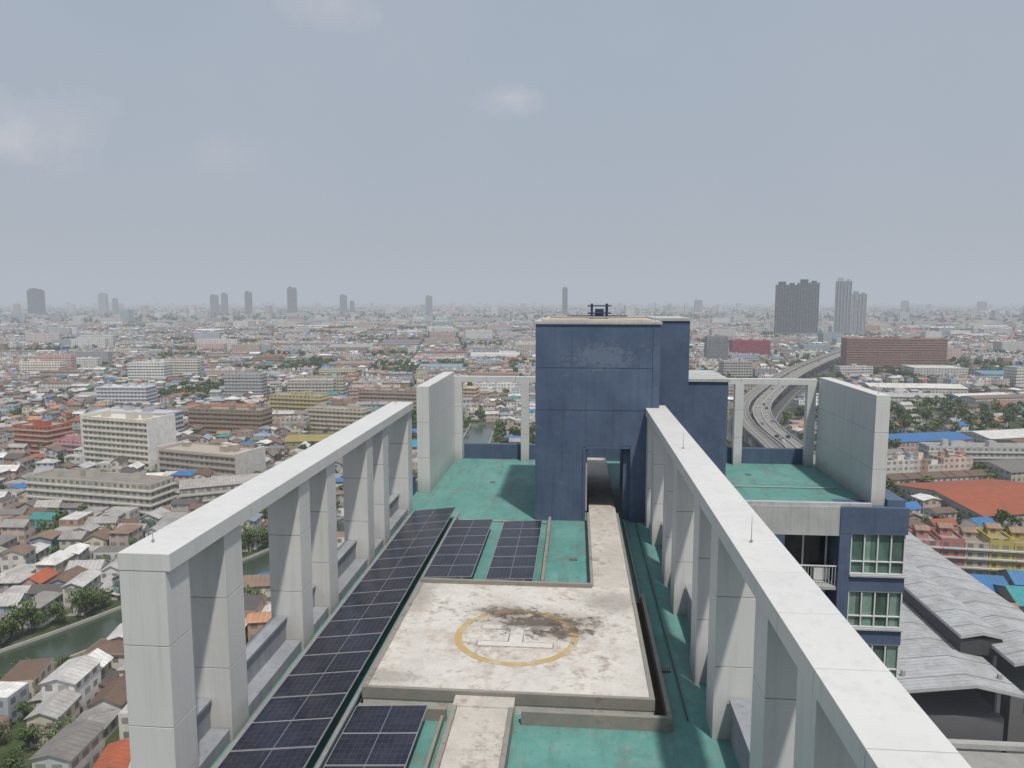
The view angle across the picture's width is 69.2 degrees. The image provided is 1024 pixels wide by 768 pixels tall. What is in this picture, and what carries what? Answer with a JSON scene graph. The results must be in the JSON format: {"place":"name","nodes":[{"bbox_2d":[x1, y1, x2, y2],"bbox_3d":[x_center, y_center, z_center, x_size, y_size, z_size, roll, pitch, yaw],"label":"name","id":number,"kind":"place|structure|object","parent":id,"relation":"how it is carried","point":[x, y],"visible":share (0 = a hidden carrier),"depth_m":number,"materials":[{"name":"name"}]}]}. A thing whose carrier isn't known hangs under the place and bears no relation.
{"place":"outdoors","nodes":[
{"label":"outdoors","id":0,"kind":"place"},
{"bbox_2d":[0,425,494,675],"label":"canal water","id":1,"kind":"structure","parent":0,"point":[77,639],"depth_m":212.31,"materials":[{"name":"liquid"}]},
{"bbox_2d":[0,302,1023,323],"bbox_3d":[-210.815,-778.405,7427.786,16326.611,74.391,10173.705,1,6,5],"label":"distant city buildings","id":2,"kind":"structure","parent":0,"point":[125,315],"depth_m":4676.74,"materials":[{"name":"concrete"}]},
{"bbox_2d":[0,303,1023,767],"bbox_3d":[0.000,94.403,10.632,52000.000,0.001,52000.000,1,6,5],"label":"ground","id":3,"kind":"structure","parent":0,"point":[8,743],"depth_m":545.47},
{"bbox_2d":[0,720,12,746],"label":"tree","id":4,"kind":"object","parent":3,"relation":"on","point":[2,734],"visible":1,"depth_m":159.08,"materials":[{"name":"green plant"}]},
{"bbox_2d":[0,615,17,647],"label":"tree","id":5,"kind":"object","parent":3,"relation":"on","point":[3,632],"visible":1,"depth_m":203.93,"materials":[{"name":"green plant"}]},
{"bbox_2d":[0,745,28,767],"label":"tree","id":6,"kind":"object","parent":3,"relation":"on","point":[10,761],"visible":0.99,"depth_m":147.69,"materials":[{"name":"green plant"}]},
{"bbox_2d":[2,617,28,641],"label":"tree","id":7,"kind":"object","parent":3,"relation":"on","point":[13,629],"visible":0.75,"depth_m":207.51,"materials":[{"name":"green plant"}]},
{"bbox_2d":[2,595,36,636],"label":"tree","id":8,"kind":"object","parent":3,"relation":"on","point":[18,613],"visible":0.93,"depth_m":209.93,"materials":[{"name":"green plant"}]},
{"bbox_2d":[14,700,35,721],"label":"tree","id":9,"kind":"object","parent":3,"relation":"on","point":[22,706],"visible":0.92,"depth_m":167.36,"materials":[{"name":"green plant"}]},
{"bbox_2d":[14,723,50,752],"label":"tree","id":10,"kind":"object","parent":3,"relation":"on","point":[27,733],"visible":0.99,"depth_m":156.24,"materials":[{"name":"green plant"}]},
{"bbox_2d":[27,288,45,315],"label":"skyline tower","id":11,"kind":"structure","parent":3,"relation":"on","point":[36,300],"depth_m":3973.19,"materials":[{"name":"concrete"}]},
{"bbox_2d":[24,610,50,632],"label":"tree","id":12,"kind":"object","parent":3,"relation":"on","point":[36,613],"visible":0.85,"depth_m":212.92,"materials":[{"name":"green plant"}]},
{"bbox_2d":[12,419,73,453],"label":"office building","id":13,"kind":"structure","parent":3,"relation":"on","point":[34,433],"depth_m":455.55,"materials":[{"name":"concrete"}]},
{"bbox_2d":[45,546,61,556],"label":"tree","id":14,"kind":"object","parent":3,"relation":"on","point":[53,549],"visible":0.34,"depth_m":264.94,"materials":[{"name":"green plant"}]},
{"bbox_2d":[41,602,73,624],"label":"tree","id":15,"kind":"object","parent":3,"relation":"on","point":[56,610],"visible":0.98,"depth_m":217.36,"materials":[{"name":"green plant"}]},
{"bbox_2d":[43,714,75,739],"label":"tree","id":16,"kind":"object","parent":3,"relation":"on","point":[55,730],"visible":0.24,"depth_m":155.39,"materials":[{"name":"green plant"}]},
{"bbox_2d":[55,654,74,665],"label":"tree","id":17,"kind":"object","parent":3,"relation":"on","point":[62,660],"visible":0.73,"depth_m":190.68,"materials":[{"name":"green plant"}]},
{"bbox_2d":[52,434,81,454],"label":"office building","id":18,"kind":"structure","parent":3,"relation":"on","point":[70,442],"depth_m":442.74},
{"bbox_2d":[67,586,103,617],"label":"tree","id":19,"kind":"object","parent":3,"relation":"on","point":[84,602],"visible":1,"depth_m":222.23,"materials":[{"name":"green plant"}]},
{"bbox_2d":[88,593,103,611],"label":"tree","id":20,"kind":"object","parent":3,"relation":"on","point":[97,602],"visible":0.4,"depth_m":227.22,"materials":[{"name":"green plant"}]},
{"bbox_2d":[25,467,175,516],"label":"school building","id":21,"kind":"structure","parent":3,"relation":"on","point":[142,491],"depth_m":330.73,"materials":[{"name":"concrete"}]},
{"bbox_2d":[94,554,111,559],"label":"tree","id":22,"kind":"object","parent":3,"relation":"on","point":[103,557],"visible":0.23,"depth_m":257.13,"materials":[{"name":"green plant"}]},
{"bbox_2d":[97,293,109,315],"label":"skyline tower","id":23,"kind":"structure","parent":3,"relation":"on","point":[103,307],"depth_m":4181.76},
{"bbox_2d":[97,588,112,607],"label":"tree","id":24,"kind":"object","parent":3,"relation":"on","point":[106,598],"visible":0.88,"depth_m":230.69,"materials":[{"name":"green plant"}]},
{"bbox_2d":[102,524,115,529],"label":"tree","id":25,"kind":"object","parent":3,"relation":"on","point":[110,527],"visible":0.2,"depth_m":291.52,"materials":[{"name":"green plant"}]},
{"bbox_2d":[112,298,118,315],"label":"skyline tower","id":26,"kind":"structure","parent":3,"relation":"on","point":[115,308],"depth_m":4287.59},
{"bbox_2d":[95,382,157,405],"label":"apartment building","id":27,"kind":"structure","parent":3,"relation":"on","point":[132,392],"depth_m":647.81,"materials":[{"name":"concrete"}]},
{"bbox_2d":[80,410,175,472],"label":"apartment building","id":28,"kind":"structure","parent":3,"relation":"on","point":[109,435],"depth_m":412.93,"materials":[{"name":"concrete"}]},
{"bbox_2d":[128,537,135,544],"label":"tree","id":29,"kind":"object","parent":3,"relation":"on","point":[133,540],"visible":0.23,"depth_m":275.20,"materials":[{"name":"green plant"}]},
{"bbox_2d":[88,406,184,431],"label":"apartment building","id":30,"kind":"structure","parent":3,"relation":"on","point":[179,415],"depth_m":508.29,"materials":[{"name":"concrete"}]},
{"bbox_2d":[139,518,157,527],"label":"tree","id":31,"kind":"object","parent":3,"relation":"on","point":[145,521],"visible":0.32,"depth_m":300.76,"materials":[{"name":"green plant"}]},
{"bbox_2d":[127,359,172,381],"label":"apartment building","id":32,"kind":"structure","parent":3,"relation":"on","point":[147,369],"depth_m":830.81,"materials":[{"name":"concrete"}]},
{"bbox_2d":[156,439,265,475],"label":"apartment building","id":33,"kind":"structure","parent":3,"relation":"on","point":[228,458],"depth_m":387.34,"materials":[{"name":"concrete"}]},
{"bbox_2d":[210,294,218,315],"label":"skyline tower","id":34,"kind":"structure","parent":3,"relation":"on","point":[214,302],"depth_m":4581.99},
{"bbox_2d":[179,473,261,502],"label":"school building","id":35,"kind":"structure","parent":3,"relation":"on","point":[207,490],"depth_m":331.32,"materials":[{"name":"concrete"}]},
{"bbox_2d":[221,293,227,314],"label":"skyline tower","id":36,"kind":"structure","parent":3,"relation":"on","point":[224,302],"depth_m":4483.96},
{"bbox_2d":[187,403,272,435],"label":"apartment building","id":37,"kind":"structure","parent":3,"relation":"on","point":[212,419],"depth_m":523.46,"materials":[{"name":"concrete"}]},
{"bbox_2d":[0,424,495,665],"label":"canal embankment wall","id":38,"kind":"structure","parent":3,"relation":"on","point":[79,623],"depth_m":216.12,"materials":[{"name":"concrete"}]},
{"bbox_2d":[244,291,252,314],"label":"skyline tower","id":39,"kind":"structure","parent":3,"relation":"on","point":[248,304],"depth_m":4382.31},
{"bbox_2d":[241,522,261,551],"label":"tree","id":40,"kind":"object","parent":3,"relation":"on","point":[250,533],"visible":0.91,"depth_m":281.43,"materials":[{"name":"green plant"}]},
{"bbox_2d":[243,584,264,594],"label":"tree","id":41,"kind":"object","parent":3,"relation":"on","point":[251,590],"visible":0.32,"depth_m":226.37,"materials":[{"name":"green plant"}]},
{"bbox_2d":[255,527,268,548],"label":"tree","id":42,"kind":"object","parent":3,"relation":"on","point":[264,538],"visible":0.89,"depth_m":284.21,"materials":[{"name":"green plant"}]},
{"bbox_2d":[259,507,267,521],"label":"tree","id":43,"kind":"object","parent":3,"relation":"on","point":[264,512],"visible":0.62,"depth_m":312.49,"materials":[{"name":"green plant"}]},
{"bbox_2d":[287,287,296,312],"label":"skyline tower","id":44,"kind":"structure","parent":3,"relation":"on","point":[291,300],"depth_m":4276.73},
{"bbox_2d":[269,391,329,410],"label":"apartment building","id":45,"kind":"structure","parent":3,"relation":"on","point":[295,401],"depth_m":576.01,"materials":[{"name":"concrete"}]},
{"bbox_2d":[285,434,331,451],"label":"warehouse","id":46,"kind":"structure","parent":3,"relation":"on","point":[292,442],"depth_m":469.57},
{"bbox_2d":[307,402,372,432],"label":"apartment building","id":47,"kind":"structure","parent":3,"relation":"on","point":[325,416],"depth_m":533.10,"materials":[{"name":"concrete"}]},
{"bbox_2d":[340,294,346,313],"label":"skyline tower","id":48,"kind":"structure","parent":3,"relation":"on","point":[343,303],"depth_m":4582.39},
{"bbox_2d":[350,300,354,311],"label":"skyline tower","id":49,"kind":"structure","parent":3,"relation":"on","point":[352,309],"depth_m":4587.17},
{"bbox_2d":[358,385,416,416],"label":"apartment building","id":50,"kind":"structure","parent":3,"relation":"on","point":[376,393],"depth_m":609.66,"materials":[{"name":"concrete"}]},
{"bbox_2d":[388,439,416,449],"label":"market hall","id":51,"kind":"structure","parent":3,"relation":"on","point":[414,444],"depth_m":456.97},
{"bbox_2d":[426,295,432,314],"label":"skyline tower","id":52,"kind":"structure","parent":3,"relation":"on","point":[428,303],"depth_m":4482.27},
{"bbox_2d":[463,384,479,404],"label":"apartment building","id":53,"kind":"structure","parent":3,"relation":"on","point":[470,391],"depth_m":642.63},
{"bbox_2d":[0,352,1023,767],"bbox_3d":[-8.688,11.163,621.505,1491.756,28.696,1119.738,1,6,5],"label":"city houses","id":54,"kind":"structure","parent":3,"relation":"on","point":[86,690],"depth_m":378.97,"materials":[{"name":"concrete"}]},
{"bbox_2d":[0,316,1023,371],"bbox_3d":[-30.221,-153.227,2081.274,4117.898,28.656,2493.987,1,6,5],"label":"city district buildings","id":55,"kind":"structure","parent":3,"relation":"on","point":[444,332],"depth_m":1602.80,"materials":[{"name":"concrete"}]},
{"bbox_2d":[0,355,1023,531],"bbox_3d":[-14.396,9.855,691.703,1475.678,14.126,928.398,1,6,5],"label":"tree mass","id":56,"kind":"object","parent":3,"relation":"on","point":[1009,412],"visible":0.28,"depth_m":585.70,"materials":[{"name":"green plant"}]},
{"bbox_2d":[0,306,1023,369],"bbox_3d":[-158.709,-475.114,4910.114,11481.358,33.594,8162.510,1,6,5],"label":"distant trees","id":57,"kind":"object","parent":3,"relation":"on","point":[962,361],"visible":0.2,"depth_m":2713.73,"materials":[{"name":"green plant"}]},
{"bbox_2d":[562,287,567,314],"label":"skyline tower","id":58,"kind":"structure","parent":3,"relation":"on","point":[564,298],"depth_m":4283.57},
{"bbox_2d":[694,300,702,311],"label":"skyline tower","id":59,"kind":"structure","parent":3,"relation":"on","point":[698,305],"depth_m":4980.99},
{"bbox_2d":[704,334,728,359],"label":"office building","id":60,"kind":"structure","parent":3,"relation":"on","point":[716,346],"depth_m":1050.09,"materials":[{"name":"concrete"}]},
{"bbox_2d":[718,358,752,377],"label":"office building","id":61,"kind":"structure","parent":3,"relation":"on","point":[731,366],"depth_m":874.04,"materials":[{"name":"concrete"}]},
{"bbox_2d":[729,339,770,356],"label":"office building","id":62,"kind":"structure","parent":3,"relation":"on","point":[752,346],"depth_m":1207.25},
{"bbox_2d":[772,282,797,335],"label":"residential tower","id":63,"kind":"structure","parent":3,"relation":"on","point":[785,308],"depth_m":1907.38,"materials":[{"name":"concrete"}]},
{"bbox_2d":[795,279,819,334],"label":"residential tower","id":64,"kind":"structure","parent":3,"relation":"on","point":[807,310],"depth_m":1914.95,"materials":[{"name":"concrete"}]},
{"bbox_2d":[749,499,909,678],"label":"apartment wing","id":65,"kind":"structure","parent":3,"relation":"on","point":[850,560],"depth_m":36.49,"materials":[{"name":"paint"}]},
{"bbox_2d":[742,332,920,447],"bbox_3d":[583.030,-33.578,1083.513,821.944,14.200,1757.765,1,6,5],"label":"railway viaduct","id":66,"kind":"object","parent":3,"relation":"on","point":[757,433],"visible":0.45,"depth_m":558.87,"materials":[{"name":"concrete"}]},
{"bbox_2d":[753,334,920,462],"bbox_3d":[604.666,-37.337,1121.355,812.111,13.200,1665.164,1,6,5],"label":"expressway viaduct","id":67,"kind":"object","parent":3,"relation":"on","point":[768,427],"visible":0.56,"depth_m":594.65,"materials":[{"name":"concrete"}]},
{"bbox_2d":[757,335,914,448],"bbox_3d":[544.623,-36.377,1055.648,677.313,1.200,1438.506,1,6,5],"label":"expressway traffic","id":68,"kind":"object","parent":67,"relation":"on","point":[782,440],"visible":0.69,"depth_m":499.16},
{"bbox_2d":[832,278,852,334],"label":"residential tower","id":69,"kind":"structure","parent":3,"relation":"on","point":[842,305],"depth_m":1914.25,"materials":[{"name":"concrete"}]},
{"bbox_2d":[850,291,866,334],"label":"residential tower","id":70,"kind":"structure","parent":3,"relation":"on","point":[858,313],"depth_m":1903.22,"materials":[{"name":"concrete"}]},
{"bbox_2d":[840,336,947,373],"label":"hospital building","id":71,"kind":"structure","parent":3,"relation":"on","point":[897,352],"depth_m":960.53,"materials":[{"name":"brick"}]},
{"bbox_2d":[901,300,908,310],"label":"skyline tower","id":72,"kind":"structure","parent":3,"relation":"on","point":[904,304],"depth_m":5182.68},
{"bbox_2d":[858,383,968,394],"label":"warehouse","id":73,"kind":"structure","parent":3,"relation":"on","point":[943,389],"depth_m":737.49,"materials":[{"name":"metal"}]},
{"bbox_2d":[881,392,946,407],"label":"warehouse","id":74,"kind":"structure","parent":3,"relation":"on","point":[896,397],"depth_m":666.78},
{"bbox_2d":[908,525,942,553],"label":"shophouse","id":75,"kind":"structure","parent":3,"relation":"on","point":[922,533],"depth_m":263.02,"materials":[{"name":"paint"}]},
{"bbox_2d":[901,365,968,375],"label":"warehouse","id":76,"kind":"structure","parent":3,"relation":"on","point":[935,370],"depth_m":876.18,"materials":[{"name":"metal"}]},
{"bbox_2d":[929,522,967,569],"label":"shophouse","id":77,"kind":"structure","parent":3,"relation":"on","point":[952,542],"depth_m":256.64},
{"bbox_2d":[897,532,1023,767],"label":"elevated station","id":78,"kind":"object","parent":3,"relation":"on","point":[960,678],"visible":0.36,"depth_m":156.79,"materials":[{"name":"metal"}]},
{"bbox_2d":[917,439,1023,460],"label":"apartment building","id":79,"kind":"structure","parent":3,"relation":"on","point":[990,450],"depth_m":419.86,"materials":[{"name":"concrete"}]},
{"bbox_2d":[957,526,991,574],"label":"shophouse","id":80,"kind":"structure","parent":3,"relation":"on","point":[976,553],"depth_m":255.36,"materials":[{"name":"paint"}]},
{"bbox_2d":[977,301,986,311],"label":"skyline tower","id":81,"kind":"structure","parent":3,"relation":"on","point":[981,305],"depth_m":5180.72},
{"bbox_2d":[968,370,1003,377],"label":"warehouse","id":82,"kind":"structure","parent":3,"relation":"on","point":[990,373],"depth_m":847.95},
{"bbox_2d":[969,574,1008,593],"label":"market hall","id":83,"kind":"structure","parent":3,"relation":"on","point":[989,581],"depth_m":233.13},
{"bbox_2d":[976,522,1016,574],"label":"shophouse","id":84,"kind":"structure","parent":3,"relation":"on","point":[1001,542],"depth_m":253.92,"materials":[{"name":"paint"}]},
{"bbox_2d":[995,584,1023,611],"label":"market hall","id":85,"kind":"structure","parent":3,"relation":"on","point":[1011,593],"depth_m":221.73,"materials":[{"name":"metal"}]},
{"bbox_2d":[998,569,1023,585],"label":"market hall","id":86,"kind":"structure","parent":3,"relation":"on","point":[1014,577],"depth_m":238.33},
{"bbox_2d":[1005,527,1023,569],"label":"shophouse","id":87,"kind":"structure","parent":3,"relation":"on","point":[1016,534],"depth_m":253.06,"materials":[{"name":"paint"}]},
{"bbox_2d":[0,0,1023,302],"label":"sky","id":88,"kind":"structure","parent":0,"point":[152,151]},
{"bbox_2d":[727,358,840,447],"bbox_3d":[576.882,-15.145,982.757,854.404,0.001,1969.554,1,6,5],"label":"road","id":89,"kind":"structure","parent":0,"point":[781,403],"depth_m":687.87,"materials":[{"name":"concrete"}]},
{"bbox_2d":[730,367,823,447],"bbox_3d":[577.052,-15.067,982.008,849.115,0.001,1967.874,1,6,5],"label":"road markings","id":90,"kind":"object","parent":89,"relation":"on","point":[778,414],"visible":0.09,"depth_m":668.38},
{"bbox_3d":[-0.669,45.890,24.113,12.850,93.400,55.400,1,6,5],"label":"condominium building","id":91,"kind":"object","parent":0,"visible":0},
{"bbox_2d":[210,457,860,767],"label":"roof deck","id":92,"kind":"structure","parent":91,"relation":"on","point":[466,488],"depth_m":26.39,"materials":[{"name":"paint"}]},
{"bbox_2d":[117,402,413,767],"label":"pergola frame","id":93,"kind":"object","parent":92,"relation":"on","point":[182,606],"visible":0.94,"depth_m":16.89,"materials":[{"name":"concrete"}]},
{"bbox_2d":[196,493,407,767],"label":"parapet wall","id":94,"kind":"structure","parent":92,"relation":"on","point":[272,653],"depth_m":20.02,"materials":[{"name":"concrete"}]},
{"bbox_2d":[212,512,458,767],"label":"cable tray","id":95,"kind":"object","parent":92,"relation":"on","point":[330,744],"visible":0.74,"depth_m":18.99,"materials":[{"name":"metal"}]},
{"bbox_2d":[217,507,455,767],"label":"solar panel array","id":96,"kind":"object","parent":92,"relation":"on","point":[289,725],"visible":1,"depth_m":19.73,"materials":[{"name":"glass"}]},
{"bbox_2d":[323,705,427,767],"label":"solar panel array","id":97,"kind":"object","parent":92,"relation":"on","point":[378,736],"visible":1,"depth_m":16.26,"materials":[{"name":"glass"}]},
{"bbox_2d":[416,372,454,492],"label":"rooftop wall","id":98,"kind":"structure","parent":92,"relation":"on","point":[435,429],"depth_m":40.09,"materials":[{"name":"concrete"}]},
{"bbox_2d":[423,519,492,578],"bbox_3d":[-1.951,6.514,29.096,1.702,0.541,6.830,1,6,5],"label":"solar panel array","id":99,"kind":"object","parent":92,"relation":"on","point":[458,553],"visible":0.94,"depth_m":28.41,"materials":[{"name":"glass"}]},
{"bbox_2d":[486,520,541,580],"bbox_3d":[0.202,6.535,28.913,1.662,0.540,6.830,1,6,5],"label":"solar panel array","id":100,"kind":"object","parent":92,"relation":"on","point":[514,557],"visible":0.94,"depth_m":28.22,"materials":[{"name":"glass"}]},
{"bbox_2d":[358,577,672,732],"bbox_3d":[0.317,7.350,21.278,7.500,0.630,7.490,1,6,5],"label":"helipad","id":101,"kind":"object","parent":92,"relation":"on","point":[605,672],"visible":0.91,"depth_m":19.87,"materials":[{"name":"concrete"}]},
{"bbox_2d":[455,610,577,665],"bbox_3d":[0.127,7.171,21.148,3.520,0.004,3.520,1,6,5],"label":"helipad marking","id":102,"kind":"object","parent":101,"relation":"on","point":[516,636],"visible":1,"depth_m":20.91,"materials":[{"name":"paint"}]},
{"bbox_2d":[424,458,640,767],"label":"walkway","id":103,"kind":"structure","parent":92,"relation":"on","point":[478,731],"depth_m":17.72,"materials":[{"name":"concrete"}]},
{"bbox_2d":[541,517,550,580],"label":"kerb","id":104,"kind":"structure","parent":92,"relation":"on","point":[545,552],"depth_m":29.28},
{"bbox_2d":[405,486,837,719],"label":"conduit pipes","id":105,"kind":"object","parent":92,"relation":"on","point":[652,585],"visible":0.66,"depth_m":28.06,"materials":[{"name":"metal"}]},
{"bbox_2d":[534,316,729,522],"bbox_3d":[6.420,1.097,38.728,9.920,9.150,11.460,1,6,5],"label":"lift machine room","id":106,"kind":"object","parent":92,"relation":"on","point":[602,383],"visible":0.81,"depth_m":33.38,"materials":[{"name":"paint"}]},
{"bbox_2d":[550,304,645,318],"bbox_3d":[4.010,-3.428,34.904,4.402,0.700,1.835,1,6,5],"label":"rooftop equipment frame","id":107,"kind":"object","parent":106,"relation":"on","point":[599,313],"visible":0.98,"depth_m":34.59,"materials":[{"name":"blue metal"}]},
{"bbox_2d":[454,376,816,465],"bbox_3d":[7.324,2.230,45.873,22.050,5.300,0.490,1,6,5],"label":"pergola frame","id":108,"kind":"object","parent":92,"relation":"on","point":[809,419],"visible":0.88,"depth_m":45.26,"materials":[{"name":"concrete"}]},
{"bbox_2d":[413,443,905,506],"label":"parapet wall","id":109,"kind":"structure","parent":92,"relation":"on","point":[751,455],"depth_m":45.72,"materials":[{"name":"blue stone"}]},
{"bbox_2d":[661,666,670,672],"bbox_3d":[4.157,7.764,20.211,0.280,0.045,0.280,1,6,5],"label":"roof drain","id":110,"kind":"object","parent":92,"relation":"in","point":[664,669],"visible":0.74,"depth_m":20.17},
{"bbox_2d":[661,522,751,767],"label":"parapet wall","id":111,"kind":"structure","parent":92,"relation":"on","point":[740,731],"depth_m":16.22,"materials":[{"name":"concrete"}]},
{"bbox_2d":[645,405,971,767],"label":"pergola frame","id":112,"kind":"object","parent":92,"relation":"on","point":[780,645],"visible":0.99,"depth_m":12.79,"materials":[{"name":"concrete"}]},
{"bbox_2d":[815,377,890,505],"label":"rooftop wall","id":113,"kind":"structure","parent":92,"relation":"on","point":[852,436],"depth_m":38.68,"materials":[{"name":"concrete"}]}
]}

